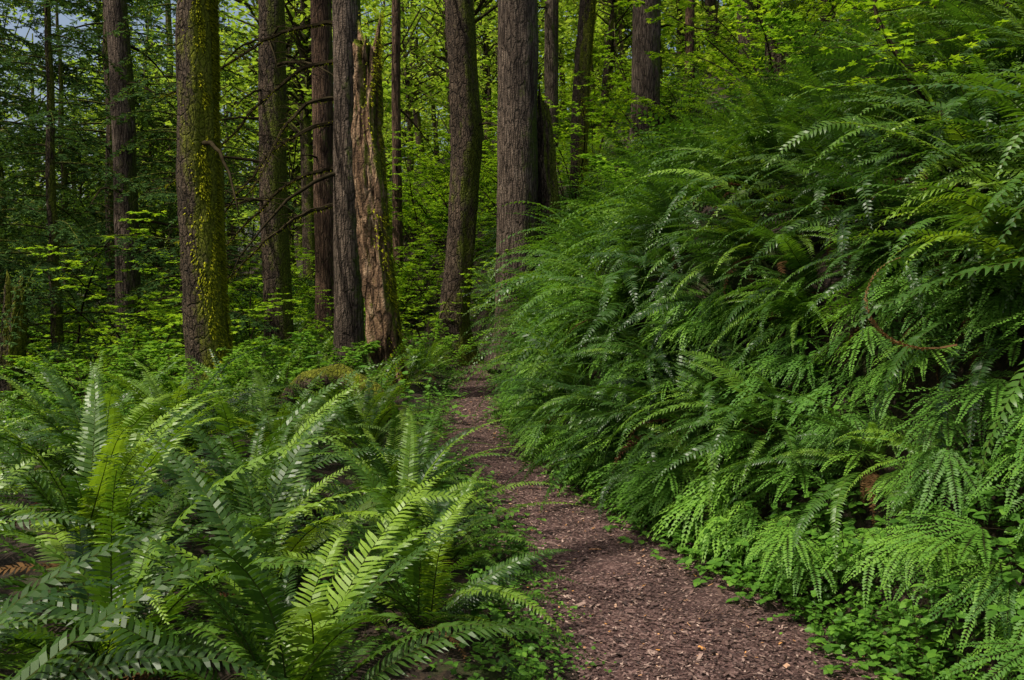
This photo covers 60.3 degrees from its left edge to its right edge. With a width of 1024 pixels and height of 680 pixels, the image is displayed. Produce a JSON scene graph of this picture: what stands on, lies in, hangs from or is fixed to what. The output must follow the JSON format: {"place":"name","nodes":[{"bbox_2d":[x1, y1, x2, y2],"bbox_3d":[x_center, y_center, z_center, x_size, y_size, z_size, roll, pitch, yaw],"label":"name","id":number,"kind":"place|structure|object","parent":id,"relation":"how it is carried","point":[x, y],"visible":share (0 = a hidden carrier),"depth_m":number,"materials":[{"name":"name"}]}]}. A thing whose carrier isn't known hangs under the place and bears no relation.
{"place":"outdoors","nodes":[
{"label":"outdoors","id":0,"kind":"place"},
{"bbox_2d":[0,0,842,284],"label":"sky","id":1,"kind":"structure","parent":0,"point":[63,20],"materials":[{"name":"white"}]},
{"bbox_2d":[0,0,1023,679],"bbox_3d":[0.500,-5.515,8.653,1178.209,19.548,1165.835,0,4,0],"label":"ground","id":2,"kind":"structure","parent":0,"point":[12,558],"depth_m":4.17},
{"bbox_2d":[0,270,33,429],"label":"mossy stump","id":3,"kind":"object","parent":2,"relation":"on","point":[19,348],"visible":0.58,"depth_m":10.91,"materials":[{"name":"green plant"}]},
{"bbox_2d":[0,464,37,515],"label":"sword fern","id":4,"kind":"object","parent":2,"relation":"on","point":[13,490],"visible":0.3,"depth_m":4.38,"materials":[{"name":"green plant"}]},
{"bbox_2d":[0,109,49,388],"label":"hemlock tree","id":5,"kind":"object","parent":2,"relation":"on","point":[10,271],"visible":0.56,"depth_m":11.52,"materials":[{"name":"green plant"}]},
{"bbox_2d":[0,392,67,475],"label":"sword fern","id":6,"kind":"object","parent":2,"relation":"on","point":[1,411],"visible":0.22,"depth_m":6.82,"materials":[{"name":"green plant"}]},
{"bbox_2d":[0,391,68,444],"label":"fern","id":7,"kind":"object","parent":2,"relation":"on","point":[9,414],"visible":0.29,"depth_m":8.51,"materials":[{"name":"green plant"}]},
{"bbox_2d":[0,410,82,503],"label":"sword fern","id":8,"kind":"object","parent":2,"relation":"on","point":[41,428],"visible":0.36,"depth_m":5.80,"materials":[{"name":"green plant"}]},
{"bbox_2d":[0,0,100,319],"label":"hemlock tree","id":9,"kind":"object","parent":2,"relation":"on","point":[5,34],"visible":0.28,"depth_m":20.21,"materials":[{"name":"green plant"}]},
{"bbox_2d":[0,0,102,290],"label":"hemlock tree","id":10,"kind":"object","parent":2,"relation":"on","point":[28,65],"visible":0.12,"depth_m":30.90,"materials":[{"name":"green plant"}]},
{"bbox_2d":[0,0,105,328],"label":"hemlock tree","id":11,"kind":"object","parent":2,"relation":"on","point":[2,172],"visible":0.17,"depth_m":25.91,"materials":[{"name":"green plant"}]},
{"bbox_2d":[0,58,111,363],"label":"hemlock tree","id":12,"kind":"object","parent":2,"relation":"on","point":[35,150],"visible":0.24,"depth_m":17.38,"materials":[{"name":"green plant"}]},
{"bbox_2d":[0,37,121,405],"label":"hemlock tree","id":13,"kind":"object","parent":2,"relation":"on","point":[27,209],"visible":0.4,"depth_m":14.71,"materials":[{"name":"green plant"}]},
{"bbox_2d":[0,441,134,653],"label":"sword fern","id":14,"kind":"object","parent":2,"relation":"on","point":[18,519],"visible":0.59,"depth_m":3.46,"materials":[{"name":"green plant"}]},
{"bbox_2d":[2,312,137,408],"bbox_3d":[-5.171,0.389,10.440,1.390,1.476,2.414,-2,4,-25],"label":"vine maple","id":15,"kind":"object","parent":2,"relation":"on","point":[30,358],"visible":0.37,"depth_m":10.14,"materials":[{"name":"green plant"}]},
{"bbox_2d":[0,0,183,418],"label":"hemlock tree","id":16,"kind":"object","parent":2,"relation":"on","point":[53,230],"visible":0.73,"depth_m":11.88,"materials":[{"name":"green plant"}]},
{"bbox_2d":[15,2,168,278],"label":"hemlock tree","id":17,"kind":"object","parent":2,"relation":"on","point":[76,21],"visible":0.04,"depth_m":44.00,"materials":[{"name":"green plant"}]},
{"bbox_2d":[0,338,187,416],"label":"elderberry shrub","id":18,"kind":"object","parent":2,"relation":"on","point":[121,362],"visible":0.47,"depth_m":9.06,"materials":[{"name":"green plant"}]},
{"bbox_2d":[0,347,196,475],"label":"sword fern","id":19,"kind":"object","parent":2,"relation":"on","point":[51,415],"visible":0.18,"depth_m":6.78,"materials":[{"name":"green plant"}]},
{"bbox_2d":[40,291,182,376],"bbox_3d":[-5.780,0.098,13.386,2.467,1.659,2.590,-2,4,-23],"label":"vine maple","id":20,"kind":"object","parent":2,"relation":"on","point":[80,319],"visible":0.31,"depth_m":13.07,"materials":[{"name":"green plant"}]},
{"bbox_2d":[0,0,233,319],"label":"hemlock tree","id":21,"kind":"object","parent":2,"relation":"on","point":[148,20],"visible":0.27,"depth_m":26.69,"materials":[{"name":"green plant"}]},
{"bbox_2d":[0,0,252,346],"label":"hemlock tree","id":22,"kind":"object","parent":2,"relation":"on","point":[108,214],"visible":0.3,"depth_m":19.54,"materials":[{"name":"green plant"}]},
{"bbox_2d":[0,362,291,525],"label":"sword fern","id":23,"kind":"object","parent":2,"relation":"on","point":[135,419],"visible":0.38,"depth_m":5.21,"materials":[{"name":"green plant"}]},
{"bbox_2d":[0,461,292,679],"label":"sword fern","id":24,"kind":"object","parent":2,"relation":"on","point":[34,660],"visible":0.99,"depth_m":2.03,"materials":[{"name":"green plant"}]},
{"bbox_2d":[71,0,250,386],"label":"fir tree","id":25,"kind":"object","parent":2,"relation":"on","point":[119,50],"visible":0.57,"depth_m":15.67,"materials":[{"name":"brown plant"}]},
{"bbox_2d":[99,356,222,411],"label":"elderberry shrub","id":26,"kind":"object","parent":2,"relation":"on","point":[164,360],"visible":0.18,"depth_m":9.02,"materials":[{"name":"green plant"}]},
{"bbox_2d":[77,0,259,302],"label":"hemlock tree","id":27,"kind":"object","parent":2,"relation":"on","point":[168,21],"visible":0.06,"depth_m":41.20,"materials":[{"name":"green plant"}]},
{"bbox_2d":[43,343,302,469],"bbox_3d":[-2.421,0.574,6.540,1.975,1.121,1.758,0,2,-24],"label":"sword fern","id":28,"kind":"object","parent":2,"relation":"on","point":[155,393],"visible":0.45,"depth_m":6.49,"materials":[{"name":"green plant"}]},
{"bbox_2d":[46,0,301,372],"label":"hemlock tree","id":29,"kind":"object","parent":2,"relation":"on","point":[117,98],"visible":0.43,"depth_m":14.78,"materials":[{"name":"green plant"}]},
{"bbox_2d":[0,350,352,600],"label":"sword fern","id":30,"kind":"object","parent":2,"relation":"on","point":[46,493],"visible":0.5,"depth_m":3.98,"materials":[{"name":"green plant"}]},
{"bbox_2d":[89,0,314,326],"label":"hemlock tree","id":31,"kind":"object","parent":2,"relation":"on","point":[149,198],"visible":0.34,"depth_m":18.58,"materials":[{"name":"green plant"}]},
{"bbox_2d":[123,20,333,298],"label":"mossy limbs","id":32,"kind":"object","parent":31,"relation":"attached to","point":[267,156],"visible":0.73,"depth_m":11.68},
{"bbox_2d":[151,345,257,409],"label":"elderberry shrub","id":33,"kind":"object","parent":2,"relation":"on","point":[232,371],"visible":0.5,"depth_m":8.14,"materials":[{"name":"green plant"}]},
{"bbox_2d":[0,434,421,679],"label":"sword fern","id":34,"kind":"object","parent":2,"relation":"on","point":[34,638],"visible":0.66,"depth_m":2.88,"materials":[{"name":"green plant"}]},
{"bbox_2d":[0,295,475,475],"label":"fern undergrowth","id":35,"kind":"object","parent":2,"relation":"on","point":[430,349],"visible":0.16,"depth_m":9.27,"materials":[{"name":"green plant"}]},
{"bbox_2d":[175,0,303,410],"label":"mossy maple tree","id":36,"kind":"object","parent":2,"relation":"on","point":[200,163],"visible":0.9,"depth_m":9.74,"materials":[{"name":"green plant"}]},
{"bbox_2d":[48,361,447,552],"bbox_3d":[-1.420,0.654,4.924,2.113,1.021,1.878,-1,4,-20],"label":"sword fern","id":37,"kind":"object","parent":2,"relation":"on","point":[273,443],"visible":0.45,"depth_m":5.08,"materials":[{"name":"green plant"}]},
{"bbox_2d":[28,396,508,678],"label":"sword fern","id":38,"kind":"object","parent":2,"relation":"on","point":[255,504],"visible":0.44,"depth_m":3.93,"materials":[{"name":"green plant"}]},
{"bbox_2d":[151,369,398,492],"bbox_3d":[-1.666,0.652,6.301,1.725,0.910,2.091,2,-1,-4],"label":"sword fern","id":39,"kind":"object","parent":2,"relation":"on","point":[271,428],"visible":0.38,"depth_m":6.27,"materials":[{"name":"green plant"}]},
{"bbox_2d":[207,340,349,396],"bbox_3d":[-2.595,0.369,9.420,1.448,0.810,1.558,0,4,4],"label":"elderberry shrub","id":40,"kind":"object","parent":2,"relation":"on","point":[297,371],"visible":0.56,"depth_m":9.19,"materials":[{"name":"green plant"}]},
{"bbox_2d":[147,0,412,358],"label":"hemlock tree","id":41,"kind":"object","parent":2,"relation":"on","point":[273,63],"visible":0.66,"depth_m":14.67,"materials":[{"name":"brown plant"}]},
{"bbox_2d":[0,430,592,679],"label":"sword fern","id":42,"kind":"object","parent":2,"relation":"on","point":[319,646],"visible":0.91,"depth_m":2.54,"materials":[{"name":"green plant"}]},
{"bbox_2d":[225,0,368,374],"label":"fir tree","id":43,"kind":"object","parent":2,"relation":"on","point":[348,300],"visible":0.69,"depth_m":11.72,"materials":[{"name":"grey plant"}]},
{"bbox_2d":[285,0,333,340],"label":"fir tree","id":44,"kind":"object","parent":2,"relation":"on","point":[321,50],"visible":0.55,"depth_m":16.65,"materials":[{"name":"red plant"}]},
{"bbox_2d":[275,372,359,411],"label":"elderberry shrub","id":45,"kind":"object","parent":2,"relation":"on","point":[316,388],"visible":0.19,"depth_m":8.34,"materials":[{"name":"green plant"}]},
{"bbox_2d":[267,364,399,421],"bbox_3d":[-1.778,0.552,8.526,1.649,0.665,0.283,2,5,33],"label":"mossy log","id":46,"kind":"object","parent":2,"relation":"on","point":[336,371],"visible":0.37,"depth_m":8.39,"materials":[{"name":"green plant"}]},
{"bbox_2d":[285,286,429,345],"bbox_3d":[-2.448,-0.230,14.317,2.489,1.301,1.864,-1,4,-17],"label":"vine maple","id":47,"kind":"object","parent":2,"relation":"on","point":[316,321],"visible":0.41,"depth_m":13.79,"materials":[{"name":"green plant"}]},
{"bbox_2d":[279,369,443,452],"bbox_3d":[-1.120,0.615,6.719,1.270,0.813,1.566,0,4,2],"label":"sword fern","id":48,"kind":"object","parent":2,"relation":"on","point":[373,414],"visible":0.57,"depth_m":6.68,"materials":[{"name":"green plant"}]},
{"bbox_2d":[302,222,428,295],"bbox_3d":[-3.090,-1.439,19.607,2.275,2.416,3.949,-3,5,-39],"label":"vine maple","id":49,"kind":"object","parent":2,"relation":"on","point":[409,263],"visible":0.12,"depth_m":19.18,"materials":[{"name":"green plant"}]},
{"bbox_2d":[351,7,410,394],"bbox_3d":[-1.502,-1.448,10.433,0.815,4.773,0.689,0,4,0],"label":"broken snag","id":50,"kind":"object","parent":2,"relation":"on","point":[383,325],"visible":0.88,"depth_m":10.29,"materials":[{"name":"brown wood"}]},
{"bbox_2d":[218,408,544,554],"bbox_3d":[-0.694,0.819,4.896,1.547,0.986,1.738,1,5,33],"label":"sword fern","id":51,"kind":"object","parent":2,"relation":"on","point":[387,474],"visible":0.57,"depth_m":4.96,"materials":[{"name":"green plant"}]},
{"bbox_2d":[200,432,582,679],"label":"sword fern","id":52,"kind":"object","parent":2,"relation":"on","point":[415,573],"visible":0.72,"depth_m":3.30,"materials":[{"name":"green plant"}]},
{"bbox_2d":[288,390,502,494],"bbox_3d":[-0.767,0.784,5.852,1.403,0.903,1.298,1,4,10],"label":"sword fern","id":53,"kind":"object","parent":2,"relation":"on","point":[395,444],"visible":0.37,"depth_m":5.76,"materials":[{"name":"green plant"}]},
{"bbox_2d":[381,0,448,307],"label":"fir tree","id":54,"kind":"object","parent":2,"relation":"on","point":[397,231],"visible":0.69,"depth_m":21.61,"materials":[{"name":"red plant"}]},
{"bbox_2d":[0,0,867,329],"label":"distant trees","id":55,"kind":"object","parent":2,"relation":"on","point":[424,68],"visible":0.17,"depth_m":32.23,"materials":[{"name":"green plant"}]},
{"bbox_2d":[387,149,487,243],"bbox_3d":[-2.455,-3.670,23.067,3.389,2.365,4.525,-1,4,-19],"label":"vine maple","id":56,"kind":"object","parent":2,"relation":"on","point":[416,200],"visible":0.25,"depth_m":22.51,"materials":[{"name":"green plant"}]},
{"bbox_2d":[390,216,495,280],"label":"vine maple","id":57,"kind":"object","parent":2,"relation":"on","point":[440,257],"visible":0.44,"depth_m":18.67,"materials":[{"name":"green plant"}]},
{"bbox_2d":[334,466,585,588],"bbox_3d":[-0.324,0.916,4.262,1.453,0.632,1.198,10,9,40],"label":"sword fern","id":58,"kind":"object","parent":2,"relation":"on","point":[430,508],"visible":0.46,"depth_m":4.27,"materials":[{"name":"green plant"}]},
{"bbox_2d":[438,0,496,365],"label":"hemlock tree","id":59,"kind":"object","parent":2,"relation":"on","point":[466,123],"visible":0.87,"depth_m":14.66,"materials":[{"name":"brown plant"}]},
{"bbox_2d":[0,0,964,430],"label":"understory shrubs","id":60,"kind":"object","parent":2,"relation":"on","point":[300,298],"visible":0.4,"depth_m":17.46,"materials":[{"name":"green plant"}]},
{"bbox_2d":[435,134,569,193],"bbox_3d":[-0.090,-3.691,20.195,2.711,1.892,3.620,1,4,10],"label":"vine maple","id":61,"kind":"object","parent":2,"relation":"on","point":[448,166],"visible":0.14,"depth_m":19.63,"materials":[{"name":"green plant"}]},
{"bbox_2d":[484,0,538,369],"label":"fir tree","id":62,"kind":"object","parent":2,"relation":"on","point":[517,140],"visible":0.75,"depth_m":13.57,"materials":[{"name":"grey plant"}]},
{"bbox_2d":[1,303,1023,679],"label":"groundcover plants","id":63,"kind":"object","parent":2,"relation":"on","point":[907,657],"visible":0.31,"depth_m":3.71,"materials":[{"name":"green plant"}]},
{"bbox_2d":[537,84,560,290],"bbox_3d":[0.645,-2.386,14.192,0.631,3.400,0.596,1,4,21],"label":"broken snag","id":64,"kind":"object","parent":2,"relation":"on","point":[548,192],"visible":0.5,"depth_m":14.03,"materials":[{"name":"brown plant"}]},
{"bbox_2d":[538,0,559,163],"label":"fir tree","id":65,"kind":"object","parent":2,"relation":"on","point":[551,54],"visible":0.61,"depth_m":24.39,"materials":[{"name":"brown plant"}]},
{"bbox_2d":[567,0,597,207],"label":"mossy maple tree","id":66,"kind":"object","parent":2,"relation":"on","point":[585,34],"visible":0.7,"depth_m":17.58,"materials":[{"name":"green plant"}]},
{"bbox_2d":[537,72,667,168],"bbox_3d":[2.093,-5.071,20.740,3.330,2.133,3.172,-3,5,-39],"label":"vine maple","id":67,"kind":"object","parent":2,"relation":"on","point":[605,124],"visible":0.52,"depth_m":20.64,"materials":[{"name":"green plant"}]},
{"bbox_2d":[560,64,715,157],"bbox_3d":[2.615,-3.572,15.110,3.528,1.878,3.689,1,4,8],"label":"vine maple","id":68,"kind":"object","parent":2,"relation":"on","point":[622,116],"visible":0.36,"depth_m":14.59,"materials":[{"name":"green plant"}]},
{"bbox_2d":[626,0,733,156],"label":"fir tree","id":69,"kind":"object","parent":2,"relation":"on","point":[645,79],"visible":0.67,"depth_m":19.39,"materials":[{"name":"brown plant"}]},
{"bbox_2d":[683,0,695,94],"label":"fir tree","id":70,"kind":"object","parent":2,"relation":"on","point":[689,13],"visible":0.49,"depth_m":25.37,"materials":[{"name":"brown plant"}]},
{"bbox_2d":[388,0,1023,679],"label":"fern bank","id":71,"kind":"structure","parent":2,"relation":"on","point":[810,138],"depth_m":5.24,"materials":[{"name":"green plant"}]},
{"bbox_2d":[613,0,903,115],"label":"vine maple","id":72,"kind":"object","parent":2,"relation":"on","point":[639,3],"visible":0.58,"depth_m":10.90,"materials":[{"name":"green plant"}]},
{"bbox_2d":[669,0,855,101],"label":"vine maple","id":73,"kind":"object","parent":2,"relation":"on","point":[823,7],"visible":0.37,"depth_m":15.48,"materials":[{"name":"green plant"}]},
{"bbox_2d":[764,24,792,103],"bbox_3d":[3.874,-3.677,12.796,0.636,1.900,0.634,-2,4,-23],"label":"rotten stump","id":74,"kind":"object","parent":2,"relation":"on","point":[780,57],"visible":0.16,"depth_m":12.63,"materials":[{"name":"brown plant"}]},
{"bbox_2d":[768,0,894,44],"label":"hemlock tree","id":75,"kind":"object","parent":2,"relation":"on","point":[820,18],"visible":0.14,"depth_m":18.52,"materials":[{"name":"green plant"}]},
{"bbox_2d":[781,0,1016,175],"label":"vine maple","id":76,"kind":"object","parent":2,"relation":"on","point":[886,33],"visible":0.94,"depth_m":4.40,"materials":[{"name":"green plant"}]},
{"bbox_2d":[807,0,1001,64],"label":"vine maple","id":77,"kind":"object","parent":2,"relation":"on","point":[861,9],"visible":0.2,"depth_m":11.10,"materials":[{"name":"green plant"}]},
{"bbox_2d":[834,0,1015,29],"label":"vine maple","id":78,"kind":"object","parent":2,"relation":"on","point":[860,4],"visible":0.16,"depth_m":8.98,"materials":[{"name":"green plant"}]},
{"bbox_2d":[842,257,1013,378],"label":"dead fern fronds","id":79,"kind":"object","parent":2,"relation":"on","point":[885,334],"visible":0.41,"depth_m":3.31,"materials":[{"name":"plant"}]},
{"bbox_2d":[858,0,1012,60],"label":"vine maple","id":80,"kind":"object","parent":2,"relation":"on","point":[1005,4],"visible":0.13,"depth_m":7.54,"materials":[{"name":"green plant"}]},
{"bbox_2d":[340,329,1015,679],"bbox_3d":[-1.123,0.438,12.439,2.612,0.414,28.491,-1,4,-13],"label":"dirt path","id":81,"kind":"structure","parent":0,"point":[612,565],"depth_m":3.99,"materials":[{"name":"brown soil"}]}
]}

